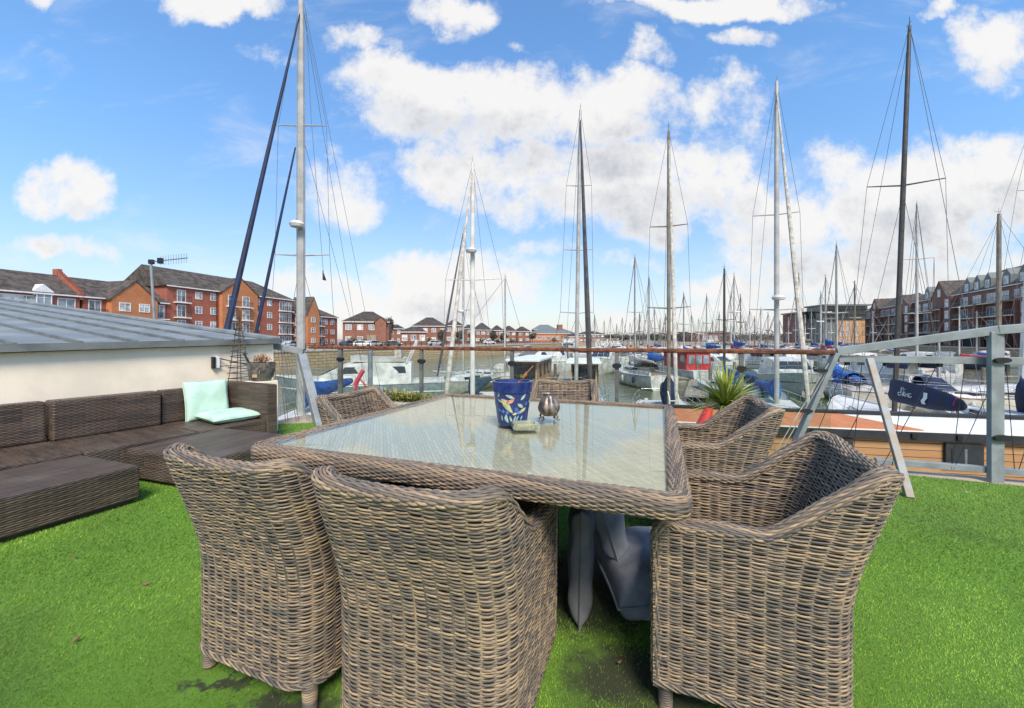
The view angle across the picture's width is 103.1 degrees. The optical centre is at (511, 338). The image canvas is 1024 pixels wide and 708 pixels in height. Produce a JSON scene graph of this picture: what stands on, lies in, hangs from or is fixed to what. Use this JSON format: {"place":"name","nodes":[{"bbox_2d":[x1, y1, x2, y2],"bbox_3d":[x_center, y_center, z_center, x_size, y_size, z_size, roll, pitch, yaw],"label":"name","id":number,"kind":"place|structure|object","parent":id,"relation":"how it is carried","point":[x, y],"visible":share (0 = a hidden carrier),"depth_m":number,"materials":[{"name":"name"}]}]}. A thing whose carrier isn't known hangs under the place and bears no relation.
{"place":"outdoors","nodes":[
{"label":"outdoors","id":0,"kind":"place"},
{"bbox_2d":[0,297,279,403],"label":"cream wall","id":1,"kind":"structure","parent":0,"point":[49,351],"depth_m":4.55,"materials":[{"name":"paint"}]},
{"bbox_2d":[148,254,185,318],"bbox_3d":[-6.055,-0.803,7.155,0.982,1.357,0.082,0,0,19],"label":"television aerial","id":2,"kind":"object","parent":1,"relation":"attached to","point":[151,262],"visible":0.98,"depth_m":7.28,"materials":[{"name":"metal"}]},
{"bbox_2d":[273,339,551,350],"bbox_3d":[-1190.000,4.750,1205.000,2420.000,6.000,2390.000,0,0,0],"label":"quay ground","id":3,"kind":"structure","parent":0,"point":[427,345],"depth_m":130.14,"materials":[{"name":"grey concrete"}]},
{"bbox_2d":[0,269,84,307],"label":"brick flats","id":4,"kind":"structure","parent":3,"relation":"on","point":[59,287],"depth_m":54.19,"materials":[{"name":"tile"}]},
{"bbox_2d":[57,298,75,307],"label":"window","id":5,"kind":"structure","parent":4,"relation":"in","point":[67,302],"depth_m":55.88,"materials":[{"name":"white glass"}]},
{"bbox_2d":[69,277,169,320],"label":"brick flats","id":6,"kind":"structure","parent":3,"relation":"on","point":[131,297],"depth_m":61.91,"materials":[{"name":"tile"}]},
{"bbox_2d":[124,264,294,343],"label":"brick flats","id":7,"kind":"structure","parent":3,"relation":"on","point":[194,298],"depth_m":77.37,"materials":[{"name":"brick"}]},
{"bbox_2d":[292,297,338,345],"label":"brick flats","id":8,"kind":"structure","parent":3,"relation":"on","point":[326,322],"depth_m":101.85,"materials":[{"name":"brick"}]},
{"bbox_2d":[341,311,392,345],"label":"brick house","id":9,"kind":"structure","parent":3,"relation":"on","point":[379,327],"depth_m":106.94,"materials":[{"name":"brick"}]},
{"bbox_2d":[399,326,427,344],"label":"brick house","id":10,"kind":"structure","parent":3,"relation":"on","point":[412,334],"depth_m":118.87,"materials":[{"name":"brick"}]},
{"bbox_2d":[273,343,560,369],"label":"quay wall","id":11,"kind":"structure","parent":3,"relation":"on","point":[316,358],"depth_m":69.34,"materials":[{"name":"stone"}]},
{"bbox_2d":[285,340,559,349],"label":"quay railing","id":12,"kind":"object","parent":11,"relation":"on","point":[421,343],"visible":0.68,"depth_m":81.48,"materials":[{"name":"black metal"}]},
{"bbox_2d":[530,325,574,341],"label":"house","id":13,"kind":"structure","parent":3,"relation":"on","point":[545,332],"depth_m":216.33,"materials":[{"name":"orange brick"}]},
{"bbox_2d":[412,317,445,343],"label":"brick house","id":14,"kind":"structure","parent":0,"point":[432,326],"depth_m":139.58,"materials":[{"name":"brick"}]},
{"bbox_2d":[446,320,461,343],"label":"brick house","id":15,"kind":"structure","parent":0,"point":[449,330],"depth_m":150.58,"materials":[{"name":"brick"}]},
{"bbox_2d":[475,323,491,342],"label":"brick house","id":16,"kind":"structure","parent":0,"point":[479,331],"depth_m":165.81,"materials":[{"name":"brick"}]},
{"bbox_2d":[0,0,1023,338],"label":"sky","id":17,"kind":"structure","parent":0,"point":[133,132],"materials":[{"name":"blue"}]},
{"bbox_2d":[516,327,530,342],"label":"brick house","id":18,"kind":"structure","parent":0,"point":[525,333],"depth_m":188.69,"materials":[{"name":"brick"}]},
{"bbox_2d":[511,420,538,430],"bbox_3d":[0.058,0.395,1.856,0.116,0.030,0.098,0,0,-8],"label":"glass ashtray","id":19,"kind":"object","parent":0,"point":[524,425],"visible":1,"depth_m":1.81,"materials":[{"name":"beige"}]},
{"bbox_2d":[273,353,1017,416],"bbox_3d":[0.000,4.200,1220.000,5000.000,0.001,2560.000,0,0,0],"label":"water","id":20,"kind":"structure","parent":0,"point":[626,393],"depth_m":42.19,"materials":[{"name":"liquid"}]},
{"bbox_2d":[224,0,384,419],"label":"sailing yacht","id":21,"kind":"object","parent":20,"relation":"on","point":[323,387],"visible":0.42,"depth_m":14.88,"materials":[{"name":"white metal"}]},
{"bbox_2d":[276,340,443,404],"bbox_3d":[-9.924,2.354,26.988,10.678,4.591,3.852,0,0,-10],"label":"motor yacht","id":22,"kind":"object","parent":20,"relation":"on","point":[396,371],"visible":0.51,"depth_m":25.91,"materials":[{"name":"white plastic"}]},
{"bbox_2d":[436,226,500,393],"bbox_3d":[-3.703,-2.359,33.551,2.955,14.017,8.651,0,0,26],"label":"sailing yacht","id":23,"kind":"object","parent":20,"relation":"on","point":[458,381],"visible":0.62,"depth_m":32.31,"materials":[{"name":"white metal"}]},
{"bbox_2d":[441,155,504,395],"bbox_3d":[-1.741,-1.974,19.786,3.553,13.248,11.188,0,0,7],"label":"sailing yacht","id":24,"kind":"object","parent":20,"relation":"on","point":[476,385],"visible":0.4,"depth_m":18.90,"materials":[{"name":"white metal"}]},
{"bbox_2d":[433,275,527,378],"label":"sailing yacht","id":25,"kind":"object","parent":20,"relation":"on","point":[502,372],"visible":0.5,"depth_m":37.71,"materials":[{"name":"white plastic"}]},
{"bbox_2d":[505,355,555,379],"bbox_3d":[1.792,3.051,34.212,2.622,3.098,8.500,0,0,14],"label":"houseboat","id":26,"kind":"object","parent":20,"relation":"on","point":[541,365],"visible":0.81,"depth_m":30.88,"materials":[{"name":"concrete"}]},
{"bbox_2d":[506,351,570,376],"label":"motor cruiser","id":27,"kind":"object","parent":20,"relation":"on","point":[563,366],"visible":0.27,"depth_m":45.05,"materials":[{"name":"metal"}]},
{"bbox_2d":[544,103,608,401],"bbox_3d":[3.323,-3.792,21.864,3.652,16.884,12.202,0,0,2],"label":"sailing yacht","id":28,"kind":"object","parent":20,"relation":"on","point":[580,185],"visible":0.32,"depth_m":20.94,"materials":[{"name":"white metal"}]},
{"bbox_2d":[566,358,601,394],"bbox_3d":[5.895,3.141,33.344,2.622,2.918,6.500,0,0,10],"label":"houseboat","id":29,"kind":"object","parent":20,"relation":"on","point":[582,367],"visible":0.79,"depth_m":30.79,"materials":[{"name":"concrete"}]},
{"bbox_2d":[592,352,620,373],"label":"motor cruiser","id":30,"kind":"object","parent":20,"relation":"on","point":[608,360],"visible":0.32,"depth_m":49.08,"materials":[{"name":"white plastic"}]},
{"bbox_2d":[630,276,666,370],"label":"sailing yacht","id":31,"kind":"object","parent":20,"relation":"on","point":[655,359],"visible":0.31,"depth_m":49.91,"materials":[{"name":"white wood"}]},
{"bbox_2d":[619,256,678,390],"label":"sailing yacht","id":32,"kind":"object","parent":20,"relation":"on","point":[628,375],"visible":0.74,"depth_m":36.34,"materials":[{"name":"white wood"}]},
{"bbox_2d":[632,122,703,404],"bbox_3d":[6.566,-2.087,17.153,3.154,13.474,9.666,0,0,18],"label":"sailing yacht","id":33,"kind":"object","parent":20,"relation":"on","point":[669,385],"visible":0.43,"depth_m":16.44,"materials":[{"name":"white metal"}]},
{"bbox_2d":[676,294,699,348],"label":"yacht","id":34,"kind":"object","parent":20,"relation":"on","point":[683,324],"visible":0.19,"depth_m":61.91,"materials":[{"name":"metal"}]},
{"bbox_2d":[663,348,722,379],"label":"cabin boat","id":35,"kind":"object","parent":20,"relation":"on","point":[690,359],"visible":0.52,"depth_m":40.39,"materials":[{"name":"red paint"}]},
{"bbox_2d":[684,367,711,397],"bbox_3d":[14.861,3.700,32.190,1.780,3.000,11.621,0,0,25],"label":"pontoon","id":36,"kind":"object","parent":20,"relation":"on","point":[691,390],"visible":0.52,"depth_m":30.20,"materials":[{"name":"concrete"}]},
{"bbox_2d":[694,293,722,348],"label":"yacht","id":37,"kind":"object","parent":20,"relation":"on","point":[708,346],"visible":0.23,"depth_m":73.85,"materials":[{"name":"metal"}]},
{"bbox_2d":[710,354,745,370],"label":"motor cruiser","id":38,"kind":"object","parent":20,"relation":"on","point":[715,358],"visible":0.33,"depth_m":45.57,"materials":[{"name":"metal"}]},
{"bbox_2d":[696,266,763,397],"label":"sailing yacht","id":39,"kind":"object","parent":20,"relation":"on","point":[752,378],"visible":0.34,"depth_m":28.90,"materials":[{"name":"white wood"}]},
{"bbox_2d":[720,294,747,348],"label":"yacht","id":40,"kind":"object","parent":20,"relation":"on","point":[731,321],"visible":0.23,"depth_m":79.89,"materials":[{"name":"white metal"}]},
{"bbox_2d":[726,275,749,348],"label":"yacht","id":41,"kind":"object","parent":20,"relation":"on","point":[737,343],"visible":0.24,"depth_m":65.88,"materials":[{"name":"metal"}]},
{"bbox_2d":[736,354,779,369],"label":"motorboat","id":42,"kind":"object","parent":20,"relation":"on","point":[749,358],"visible":0.23,"depth_m":55.69,"materials":[{"name":"white plastic"}]},
{"bbox_2d":[744,73,824,408],"bbox_3d":[11.638,-3.395,18.177,3.353,16.090,10.173,0,0,20],"label":"sailing yacht","id":43,"kind":"object","parent":20,"relation":"on","point":[775,394],"visible":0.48,"depth_m":17.41,"materials":[{"name":"white metal"}]},
{"bbox_2d":[751,357,819,396],"bbox_3d":[22.354,3.051,32.929,3.952,3.198,9.158,0,0,20],"label":"motor cruiser","id":44,"kind":"object","parent":20,"relation":"on","point":[789,379],"visible":0.65,"depth_m":30.97,"materials":[{"name":"white plastic"}]},
{"bbox_2d":[785,272,819,348],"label":"yacht","id":45,"kind":"object","parent":20,"relation":"on","point":[798,346],"visible":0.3,"depth_m":87.87,"materials":[{"name":"white metal"}]},
{"bbox_2d":[806,291,843,348],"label":"yacht","id":46,"kind":"object","parent":20,"relation":"on","point":[822,346],"visible":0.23,"depth_m":75.89,"materials":[{"name":"white wood"}]},
{"bbox_2d":[809,273,846,349],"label":"yacht","id":47,"kind":"object","parent":20,"relation":"on","point":[828,343],"visible":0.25,"depth_m":69.87,"materials":[{"name":"metal"}]},
{"bbox_2d":[644,403,1023,480],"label":"floating home","id":48,"kind":"object","parent":20,"relation":"on","point":[926,436],"visible":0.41,"depth_m":8.89,"materials":[{"name":"wood"}]},
{"bbox_2d":[943,443,983,464],"bbox_3d":[9.478,2.455,8.527,0.660,0.510,0.084,0,0,12],"label":"window","id":49,"kind":"structure","parent":48,"relation":"in","point":[973,454],"depth_m":8.49,"materials":[{"name":"glass"}]},
{"bbox_2d":[810,354,860,368],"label":"motorboat","id":50,"kind":"object","parent":20,"relation":"on","point":[823,359],"visible":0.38,"depth_m":55.88,"materials":[{"name":"white plastic"}]},
{"bbox_2d":[818,240,885,398],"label":"sailing yacht","id":51,"kind":"object","parent":20,"relation":"on","point":[835,375],"visible":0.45,"depth_m":28.99,"materials":[{"name":"white wood"}]},
{"bbox_2d":[832,280,889,355],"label":"yacht","id":52,"kind":"object","parent":20,"relation":"on","point":[855,317],"visible":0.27,"depth_m":61.92,"materials":[{"name":"grey metal"}]},
{"bbox_2d":[839,362,942,385],"bbox_3d":[33.269,3.095,37.069,3.354,3.109,8.142,0,0,-5],"label":"motor cruiser","id":53,"kind":"object","parent":20,"relation":"on","point":[886,374],"visible":0.38,"depth_m":34.70,"materials":[{"name":"white plastic"}]},
{"bbox_2d":[827,17,984,413],"bbox_3d":[14.699,-3.760,15.680,3.553,16.821,11.188,0,0,22],"label":"sailing yacht","id":54,"kind":"object","parent":20,"relation":"on","point":[931,398],"visible":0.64,"depth_m":15.36,"materials":[{"name":"blue wood"}]},
{"bbox_2d":[875,351,962,375],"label":"motor cruiser","id":55,"kind":"object","parent":20,"relation":"on","point":[957,369],"visible":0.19,"depth_m":46.92,"materials":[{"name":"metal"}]},
{"bbox_2d":[842,342,1015,411],"bbox_3d":[25.686,2.150,22.968,10.680,5.000,3.800,0,0,28],"label":"sailing yacht","id":56,"kind":"object","parent":20,"relation":"on","point":[936,384],"visible":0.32,"depth_m":22.98,"materials":[{"name":"white plastic"}]},
{"bbox_2d":[902,203,955,382],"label":"sailing yacht","id":57,"kind":"object","parent":20,"relation":"on","point":[927,370],"visible":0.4,"depth_m":43.89,"materials":[{"name":"white wood"}]},
{"bbox_2d":[909,211,1022,396],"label":"sailing yacht","id":58,"kind":"object","parent":20,"relation":"on","point":[998,233],"visible":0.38,"depth_m":22.93,"materials":[{"name":"white plastic"}]},
{"bbox_2d":[933,306,1009,370],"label":"yacht","id":59,"kind":"object","parent":20,"relation":"on","point":[972,366],"visible":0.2,"depth_m":56.91,"materials":[{"name":"white metal"}]},
{"bbox_2d":[933,146,1023,414],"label":"sailing yacht","id":60,"kind":"object","parent":20,"relation":"on","point":[1018,399],"visible":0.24,"depth_m":15.99,"materials":[{"name":"white wood"}]},
{"bbox_2d":[949,311,1018,368],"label":"yacht","id":61,"kind":"object","parent":20,"relation":"on","point":[982,353],"visible":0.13,"depth_m":61.81,"materials":[{"name":"metal"}]},
{"bbox_3d":[-4.750,4.075,8.200,7.566,0.650,1.800,0,0,8],"label":"pontoon","id":62,"kind":"object","parent":20,"relation":"on","visible":0},
{"bbox_2d":[368,351,372,386],"bbox_3d":[-3.000,1.710,8.600,0.180,2.920,0.180,0,0,0],"label":"grey post","id":63,"kind":"object","parent":62,"relation":"on","point":[370,367],"visible":0.24,"depth_m":8.56,"materials":[{"name":"metal"}]},
{"bbox_2d":[552,340,770,342],"bbox_3d":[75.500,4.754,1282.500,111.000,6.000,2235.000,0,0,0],"label":"quay ground","id":64,"kind":"structure","parent":0,"point":[653,342],"depth_m":205.71,"materials":[{"name":"grey concrete"}]},
{"bbox_2d":[579,331,603,341],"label":"brick flats","id":65,"kind":"structure","parent":64,"relation":"on","point":[582,337],"depth_m":215.31,"materials":[{"name":"brick"}]},
{"bbox_2d":[561,343,824,347],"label":"quay wall","id":66,"kind":"structure","parent":64,"relation":"on","point":[632,344],"depth_m":166.33,"materials":[{"name":"stone"}]},
{"bbox_2d":[677,332,729,341],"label":"brick hall","id":67,"kind":"structure","parent":64,"relation":"on","point":[710,335],"depth_m":260.83,"materials":[{"name":"brick"}]},
{"bbox_2d":[625,339,1019,348],"bbox_3d":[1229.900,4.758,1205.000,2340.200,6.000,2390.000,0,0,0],"label":"quay ground","id":68,"kind":"structure","parent":0,"point":[848,343],"depth_m":160.01,"materials":[{"name":"grey concrete"}]},
{"bbox_2d":[603,331,782,341],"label":"woodland","id":69,"kind":"object","parent":68,"relation":"on","point":[752,336],"visible":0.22,"depth_m":266.77,"materials":[{"name":"green plant"}]},
{"bbox_2d":[780,311,808,342],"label":"modern flats","id":70,"kind":"structure","parent":68,"relation":"on","point":[785,319],"depth_m":194.53,"materials":[{"name":"brown brick"}]},
{"bbox_2d":[804,304,871,342],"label":"brick flats","id":71,"kind":"structure","parent":68,"relation":"on","point":[842,308],"depth_m":177.99,"materials":[{"name":"brick"}]},
{"bbox_2d":[862,293,920,343],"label":"balconied flats","id":72,"kind":"structure","parent":68,"relation":"on","point":[885,307],"depth_m":145.51,"materials":[{"name":"brown brick"}]},
{"bbox_2d":[891,287,935,344],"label":"balconied flats","id":73,"kind":"structure","parent":68,"relation":"on","point":[910,329],"depth_m":122.10,"materials":[{"name":"brown brick"}]},
{"bbox_2d":[838,343,1019,356],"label":"quay wall","id":74,"kind":"structure","parent":68,"relation":"on","point":[1014,352],"depth_m":88.08,"materials":[{"name":"stone"}]},
{"bbox_2d":[922,277,974,345],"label":"balconied flats","id":75,"kind":"structure","parent":68,"relation":"on","point":[940,310],"depth_m":103.49,"materials":[{"name":"brown brick"}]},
{"bbox_2d":[962,266,1021,346],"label":"balconied flats","id":76,"kind":"structure","parent":68,"relation":"on","point":[978,298],"depth_m":91.57,"materials":[{"name":"brown brick"}]},
{"bbox_2d":[989,264,1023,347],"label":"balconied flats","id":77,"kind":"structure","parent":68,"relation":"on","point":[1009,284],"depth_m":83.14,"materials":[{"name":"brown brick"}]},
{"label":"terrace base","id":78,"kind":"structure","parent":0,"visible":0},
{"bbox_2d":[278,414,1023,485],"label":"terrace slab","id":79,"kind":"structure","parent":78,"relation":"on","point":[302,418],"depth_m":3.44,"materials":[{"name":"grey concrete"}]},
{"bbox_2d":[273,343,321,425],"bbox_3d":[-2.986,0.704,5.691,1.394,1.415,0.466,0,0,21],"label":"galvanised frame","id":80,"kind":"object","parent":79,"relation":"on","point":[307,378],"visible":0.66,"depth_m":5.74,"materials":[{"name":"metal"}]},
{"bbox_2d":[0,423,1023,707],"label":"artificial turf","id":81,"kind":"structure","parent":79,"relation":"on","point":[608,675],"depth_m":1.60,"materials":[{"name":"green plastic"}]},
{"bbox_2d":[0,401,81,470],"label":"sofa module","id":82,"kind":"object","parent":81,"relation":"on","point":[23,443],"visible":0.61,"depth_m":3.40,"materials":[{"name":"brown wicker"}]},
{"bbox_2d":[0,455,138,541],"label":"ottoman","id":83,"kind":"object","parent":81,"relation":"on","point":[34,498],"visible":1,"depth_m":2.58,"materials":[{"name":"wicker"}]},
{"bbox_2d":[45,391,197,462],"bbox_3d":[-3.637,0.850,3.810,0.900,0.600,0.800,0,0,27],"label":"sofa module","id":84,"kind":"object","parent":81,"relation":"on","point":[112,427],"visible":0.57,"depth_m":3.79,"materials":[{"name":"brown wicker"}]},
{"bbox_2d":[127,428,285,486],"bbox_3d":[-2.537,1.019,3.519,0.980,0.262,0.800,0,0,19],"label":"ottoman","id":85,"kind":"object","parent":81,"relation":"on","point":[150,461],"visible":0.36,"depth_m":3.30,"materials":[{"name":"wicker"}]},
{"bbox_2d":[157,380,276,433],"bbox_3d":[-3.270,0.833,4.520,0.910,0.635,0.778,0,0,27],"label":"sofa module","id":86,"kind":"object","parent":81,"relation":"on","point":[261,398],"visible":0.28,"depth_m":4.55,"materials":[{"name":"brown wicker"}]},
{"bbox_2d":[182,378,228,421],"bbox_3d":[-3.479,0.696,4.638,0.105,0.468,0.448,-14,-7,30],"label":"mint cushion","id":87,"kind":"object","parent":86,"relation":"on","point":[205,396],"visible":0.85,"depth_m":4.58,"materials":[{"name":"fabric"}]},
{"bbox_2d":[194,407,259,423],"bbox_3d":[-3.164,0.850,4.539,0.468,0.105,0.488,2,1,31],"label":"mint cushion","id":88,"kind":"object","parent":86,"relation":"on","point":[219,416],"visible":1,"depth_m":4.43,"materials":[{"name":"fabric"}]},
{"bbox_2d":[227,316,251,380],"bbox_3d":[-3.434,0.432,5.122,0.418,1.446,0.406,0,0,0],"label":"spiral obelisk","id":89,"kind":"object","parent":81,"relation":"on","point":[238,341],"visible":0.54,"depth_m":5.10,"materials":[{"name":"black metal"}]},
{"bbox_2d":[245,380,277,430],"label":"white plinth","id":90,"kind":"structure","parent":81,"relation":"on","point":[273,382],"depth_m":5.05,"materials":[{"name":"white paint"}]},
{"bbox_2d":[243,352,282,381],"bbox_3d":[-3.058,0.323,5.022,0.458,0.383,0.476,0,0,-29],"label":"grey plant pot","id":91,"kind":"object","parent":90,"relation":"on","point":[260,368],"visible":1,"depth_m":4.93,"materials":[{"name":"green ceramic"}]},
{"bbox_2d":[163,442,407,707],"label":"rattan armchair","id":92,"kind":"object","parent":81,"relation":"on","point":[270,600],"visible":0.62,"depth_m":1.25,"materials":[{"name":"beige wicker"}]},
{"bbox_2d":[315,386,444,489],"bbox_3d":[-0.838,0.746,2.615,0.646,0.808,0.572,0,0,21],"label":"rattan armchair","id":93,"kind":"object","parent":81,"relation":"on","point":[332,408],"visible":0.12,"depth_m":2.69,"materials":[{"name":"brown wicker"}]},
{"bbox_2d":[353,382,437,405],"bbox_3d":[-1.496,0.853,5.099,1.456,0.594,0.492,0,0,22],"label":"planter","id":94,"kind":"object","parent":81,"relation":"on","point":[397,398],"visible":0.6,"depth_m":5.01,"materials":[{"name":"concrete"}]},
{"bbox_2d":[310,466,557,707],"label":"rattan armchair","id":95,"kind":"object","parent":81,"relation":"on","point":[448,598],"visible":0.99,"depth_m":1.03,"materials":[{"name":"beige wicker"}]},
{"bbox_2d":[250,393,692,553],"bbox_3d":[-0.018,0.767,2.046,1.600,0.725,1.600,0,0,20],"label":"dining table","id":96,"kind":"object","parent":81,"relation":"on","point":[623,458],"visible":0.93,"depth_m":1.53,"materials":[{"name":"glass"}]},
{"bbox_2d":[492,366,532,425],"bbox_3d":[0.005,0.270,1.978,0.202,0.281,0.196,0,0,0],"label":"blue plant pot","id":97,"kind":"object","parent":96,"relation":"on","point":[512,398],"visible":0.9,"depth_m":1.91,"materials":[{"name":"ceramic"}]},
{"bbox_2d":[538,390,559,421],"bbox_3d":[0.187,0.333,2.055,0.112,0.154,0.110,0,0,-35],"label":"silver pot","id":98,"kind":"object","parent":96,"relation":"on","point":[549,405],"visible":1,"depth_m":2.02,"materials":[{"name":"silver metal"}]},
{"bbox_2d":[530,378,598,400],"bbox_3d":[0.415,0.746,3.241,0.572,0.808,0.646,0,0,7],"label":"rattan armchair","id":99,"kind":"object","parent":81,"relation":"on","point":[586,390],"visible":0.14,"depth_m":3.48,"materials":[{"name":"brown wicker"}]},
{"bbox_2d":[568,507,594,632],"bbox_3d":[0.305,0.915,1.799,0.115,0.478,0.428,1,0,10],"label":"grey cushion","id":100,"kind":"object","parent":81,"relation":"on","point":[581,522],"visible":0.84,"depth_m":1.61,"materials":[{"name":"fabric"}]},
{"bbox_2d":[593,526,651,620],"bbox_3d":[0.664,1.045,1.859,0.548,0.217,0.528,0,2,-4],"label":"grey cushion","id":101,"kind":"object","parent":81,"relation":"on","point":[626,577],"visible":0.38,"depth_m":1.69,"materials":[{"name":"fabric"}]},
{"bbox_2d":[593,511,627,561],"bbox_3d":[0.440,0.766,1.979,0.142,0.448,0.428,-18,-4,11],"label":"grey cushion","id":102,"kind":"object","parent":101,"relation":"on","point":[609,528],"visible":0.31,"depth_m":1.79,"materials":[{"name":"fabric"}]},
{"bbox_2d":[696,407,712,423],"bbox_3d":[1.567,0.860,3.420,0.241,0.580,0.156,0,0,0],"label":"red pot","id":103,"kind":"object","parent":81,"relation":"on","point":[706,415],"visible":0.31,"depth_m":3.39,"materials":[{"name":"ceramic"}]},
{"bbox_2d":[671,360,784,419],"bbox_3d":[1.885,0.660,3.523,0.946,0.981,0.878,0,0,0],"label":"yucca","id":104,"kind":"object","parent":103,"relation":"in","point":[725,395],"visible":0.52,"depth_m":3.51,"materials":[{"name":"plant"}]},
{"bbox_2d":[652,395,785,523],"bbox_3d":[1.139,0.746,2.349,0.646,0.808,0.571,0,0,16],"label":"rattan armchair","id":105,"kind":"object","parent":81,"relation":"on","point":[739,434],"visible":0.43,"depth_m":2.10,"materials":[{"name":"brown wicker"}]},
{"bbox_2d":[650,430,904,707],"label":"rattan armchair","id":106,"kind":"object","parent":81,"relation":"on","point":[756,572],"visible":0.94,"depth_m":1.16,"materials":[{"name":"beige wicker"}]},
{"bbox_2d":[776,323,1023,497],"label":"galvanised frame","id":107,"kind":"object","parent":81,"relation":"on","point":[995,360],"visible":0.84,"depth_m":3.32,"materials":[{"name":"metal"}]},
{"bbox_2d":[309,346,835,401],"bbox_3d":[-0.296,0.749,4.968,6.939,1.302,0.064,0,0,22],"label":"glass balustrade","id":108,"kind":"object","parent":79,"relation":"on","point":[616,365],"visible":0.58,"depth_m":4.53,"materials":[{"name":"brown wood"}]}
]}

